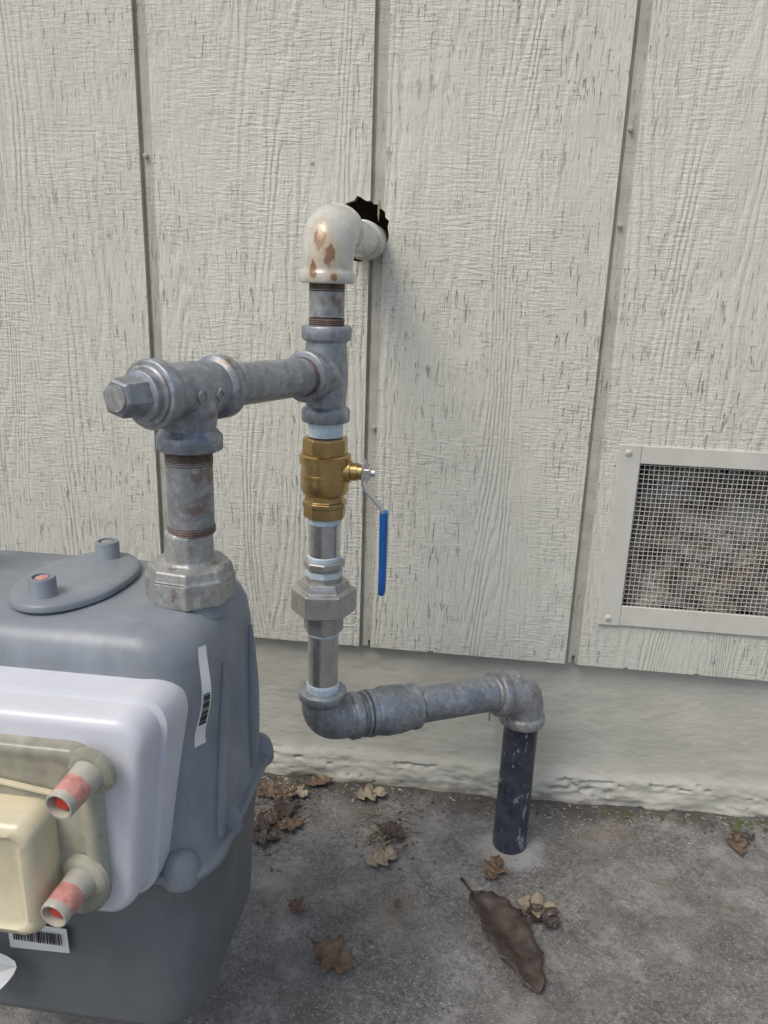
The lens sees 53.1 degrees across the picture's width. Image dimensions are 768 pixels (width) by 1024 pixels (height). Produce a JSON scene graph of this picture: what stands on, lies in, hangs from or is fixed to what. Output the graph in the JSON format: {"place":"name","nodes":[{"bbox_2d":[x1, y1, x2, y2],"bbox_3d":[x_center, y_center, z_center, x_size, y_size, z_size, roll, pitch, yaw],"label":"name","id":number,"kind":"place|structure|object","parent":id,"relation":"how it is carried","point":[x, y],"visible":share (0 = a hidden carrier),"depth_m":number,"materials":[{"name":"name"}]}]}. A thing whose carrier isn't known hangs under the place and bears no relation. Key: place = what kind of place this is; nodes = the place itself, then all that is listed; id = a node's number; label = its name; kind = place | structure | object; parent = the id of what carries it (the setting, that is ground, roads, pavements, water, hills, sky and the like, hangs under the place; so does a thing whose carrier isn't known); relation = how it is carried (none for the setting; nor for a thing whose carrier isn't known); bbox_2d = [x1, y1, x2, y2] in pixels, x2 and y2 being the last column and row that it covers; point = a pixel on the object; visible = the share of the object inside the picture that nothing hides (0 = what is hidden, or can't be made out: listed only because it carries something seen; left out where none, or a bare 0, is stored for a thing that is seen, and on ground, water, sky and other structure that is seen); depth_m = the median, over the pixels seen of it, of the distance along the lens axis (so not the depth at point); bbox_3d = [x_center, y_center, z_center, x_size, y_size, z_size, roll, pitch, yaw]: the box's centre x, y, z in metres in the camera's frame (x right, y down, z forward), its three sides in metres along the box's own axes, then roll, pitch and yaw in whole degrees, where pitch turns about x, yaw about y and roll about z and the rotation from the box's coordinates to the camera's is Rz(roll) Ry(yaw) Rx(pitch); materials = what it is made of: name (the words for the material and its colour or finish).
{"place":"outdoors","nodes":[
{"label":"outdoors","id":0,"kind":"place"},
{"bbox_2d":[0,772,767,1023],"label":"concrete ground","id":1,"kind":"structure","parent":0,"point":[628,865],"depth_m":1.02,"materials":[{"name":"grey concrete"}]},
{"bbox_2d":[253,812,280,829],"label":"dry oak leaf","id":2,"kind":"object","parent":1,"relation":"on","point":[262,821],"visible":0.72,"depth_m":1.19,"materials":[{"name":"brown plant"}]},
{"bbox_2d":[257,779,276,797],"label":"dry oak leaf","id":3,"kind":"object","parent":1,"relation":"on","point":[265,789],"visible":0.93,"depth_m":1.26,"materials":[{"name":"brown plant"}]},
{"bbox_2d":[273,784,296,802],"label":"dry oak leaf","id":4,"kind":"object","parent":1,"relation":"on","point":[279,792],"visible":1,"depth_m":1.26,"materials":[{"name":"brown plant"}]},
{"bbox_2d":[273,795,299,815],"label":"dry oak leaf","id":5,"kind":"object","parent":1,"relation":"on","point":[285,805],"visible":1,"depth_m":1.22,"materials":[{"name":"brown plant"}]},
{"bbox_2d":[274,815,305,830],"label":"dry oak leaf","id":6,"kind":"object","parent":1,"relation":"on","point":[290,824],"visible":1,"depth_m":1.19,"materials":[{"name":"brown plant"}]},
{"bbox_2d":[286,897,304,912],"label":"dry oak leaf","id":7,"kind":"object","parent":1,"relation":"on","point":[296,905],"visible":1,"depth_m":1.03,"materials":[{"name":"brown plant"}]},
{"bbox_2d":[282,784,308,797],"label":"dry oak leaf","id":8,"kind":"object","parent":1,"relation":"on","point":[300,792],"visible":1,"depth_m":1.26,"materials":[{"name":"beige plant"}]},
{"bbox_2d":[305,774,332,785],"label":"dry oak leaf","id":9,"kind":"object","parent":1,"relation":"on","point":[317,780],"visible":1,"depth_m":1.29,"materials":[{"name":"brown plant"}]},
{"bbox_2d":[103,203,544,854],"bbox_3d":[0.015,0.145,0.902,0.331,0.954,0.621,7,17,17],"label":"gas pipe","id":10,"kind":"object","parent":1,"relation":"on","point":[183,405],"visible":1,"depth_m":0.80,"materials":[{"name":"metal"}]},
{"bbox_2d":[0,537,273,1023],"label":"gas meter","id":11,"kind":"object","parent":10,"relation":"attached to","point":[136,753],"visible":1,"depth_m":0.64,"materials":[{"name":"grey paint"}]},
{"bbox_2d":[0,733,111,912],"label":"cover plate","id":12,"kind":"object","parent":11,"relation":"in","point":[36,761],"depth_m":0.58,"materials":[{"name":"yellow plastic"}]},
{"bbox_2d":[299,435,387,595],"bbox_3d":[-0.046,0.006,0.879,0.102,0.184,0.058,4,17,6],"label":"ball valve","id":13,"kind":"object","parent":10,"relation":"attached to","point":[331,470],"visible":0.99,"depth_m":0.85,"materials":[{"name":"gold metal"}]},
{"bbox_2d":[310,934,354,973],"bbox_3d":[-0.064,0.548,0.954,0.045,0.014,0.062,-3,17,-16],"label":"dry oak leaf","id":14,"kind":"object","parent":1,"relation":"on","point":[331,955],"visible":1,"depth_m":0.95,"materials":[{"name":"brown plant"}]},
{"bbox_2d":[352,783,388,800],"bbox_3d":[-0.022,0.462,1.255,0.040,0.009,0.051,16,21,39],"label":"dry oak leaf","id":15,"kind":"object","parent":1,"relation":"on","point":[370,792],"visible":1,"depth_m":1.26,"materials":[{"name":"beige plant"}]},
{"bbox_2d":[363,845,399,866],"bbox_3d":[-0.003,0.504,1.119,0.036,0.010,0.051,12,19,30],"label":"dry oak leaf","id":16,"kind":"object","parent":1,"relation":"on","point":[380,856],"visible":1,"depth_m":1.12,"materials":[{"name":"beige plant"}]},
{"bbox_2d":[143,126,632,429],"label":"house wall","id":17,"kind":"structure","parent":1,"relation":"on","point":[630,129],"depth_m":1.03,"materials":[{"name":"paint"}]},
{"bbox_2d":[0,0,767,680],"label":"siding","id":18,"kind":"object","parent":17,"relation":"attached to","point":[538,338],"visible":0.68,"depth_m":1.06,"materials":[{"name":"beige wood"}]},
{"bbox_2d":[348,197,388,261],"bbox_3d":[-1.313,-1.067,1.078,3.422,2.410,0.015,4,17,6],"label":"hole","id":19,"kind":"object","parent":18,"relation":"in","point":[363,209],"depth_m":1.09,"materials":[{"name":"black"}]},
{"bbox_2d":[598,444,767,636],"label":"crawlspace vent","id":20,"kind":"object","parent":18,"relation":"attached to","point":[688,530],"visible":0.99,"depth_m":1.14,"materials":[{"name":"white metal"}]},
{"bbox_2d":[254,637,767,817],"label":"foundation","id":21,"kind":"object","parent":17,"relation":"attached to","point":[655,740],"visible":0.31,"depth_m":1.24,"materials":[{"name":"paint"}]},
{"bbox_2d":[622,599,752,614],"bbox_3d":[0.560,0.180,1.201,0.430,0.071,0.015,4,17,6],"label":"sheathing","id":22,"kind":"object","parent":17,"relation":"attached to","point":[737,612],"depth_m":1.19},
{"bbox_2d":[358,795,424,858],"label":"twigs","id":23,"kind":"object","parent":1,"relation":"on","point":[373,833],"visible":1,"depth_m":1.18,"materials":[{"name":"brown wood"}]},
{"bbox_2d":[394,899,400,907],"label":"dry oak leaf","id":24,"kind":"object","parent":1,"relation":"on","point":[397,903],"visible":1,"depth_m":1.04,"materials":[{"name":"brown plant"}]},
{"bbox_2d":[76,775,767,1023],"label":"leaf litter","id":25,"kind":"object","parent":1,"relation":"on","point":[739,822],"visible":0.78,"depth_m":1.21,"materials":[{"name":"brown plant"}]},
{"bbox_2d":[253,827,278,844],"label":"dry oak leaf","id":26,"kind":"object","parent":25,"relation":"on","point":[262,837],"visible":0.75,"depth_m":1.16,"materials":[{"name":"brown plant"}]},
{"bbox_2d":[377,822,404,839],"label":"dry oak leaf","id":27,"kind":"object","parent":25,"relation":"on","point":[384,828],"visible":1,"depth_m":1.18,"materials":[{"name":"brown plant"}]},
{"bbox_2d":[483,854,506,880],"bbox_3d":[0.157,0.513,1.108,0.035,0.010,0.048,0,17,-5],"label":"dry oak leaf","id":28,"kind":"object","parent":1,"relation":"on","point":[493,868],"visible":1,"depth_m":1.11,"materials":[{"name":"brown plant"}]},
{"bbox_2d":[460,877,545,993],"bbox_3d":[0.157,0.540,0.999,0.070,0.020,0.187,-2,17,-13],"label":"fallen leaf","id":29,"kind":"object","parent":1,"relation":"on","point":[506,926],"visible":1,"depth_m":0.99,"materials":[{"name":"brown plant"}]},
{"bbox_2d":[513,891,560,917],"bbox_3d":[0.208,0.531,1.042,0.046,0.011,0.050,-6,18,-25],"label":"dry oak leaf","id":30,"kind":"object","parent":1,"relation":"on","point":[524,903],"visible":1,"depth_m":1.04,"materials":[{"name":"beige plant"}]},
{"bbox_2d":[526,899,559,928],"bbox_3d":[0.212,0.537,1.024,0.044,0.012,0.037,8,17,19],"label":"dry oak leaf","id":31,"kind":"object","parent":1,"relation":"on","point":[545,919],"visible":1,"depth_m":1.02,"materials":[{"name":"brown plant"}]},
{"bbox_2d":[725,831,747,855],"bbox_3d":[0.533,0.498,1.154,0.032,0.009,0.048,-5,18,-21],"label":"dry oak leaf","id":32,"kind":"object","parent":1,"relation":"on","point":[738,846],"visible":1,"depth_m":1.16,"materials":[{"name":"brown plant"}]},
{"bbox_2d":[730,830,754,841],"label":"dry oak leaf","id":33,"kind":"object","parent":1,"relation":"on","point":[746,836],"visible":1,"depth_m":1.17,"materials":[{"name":"brown plant"}]}
]}

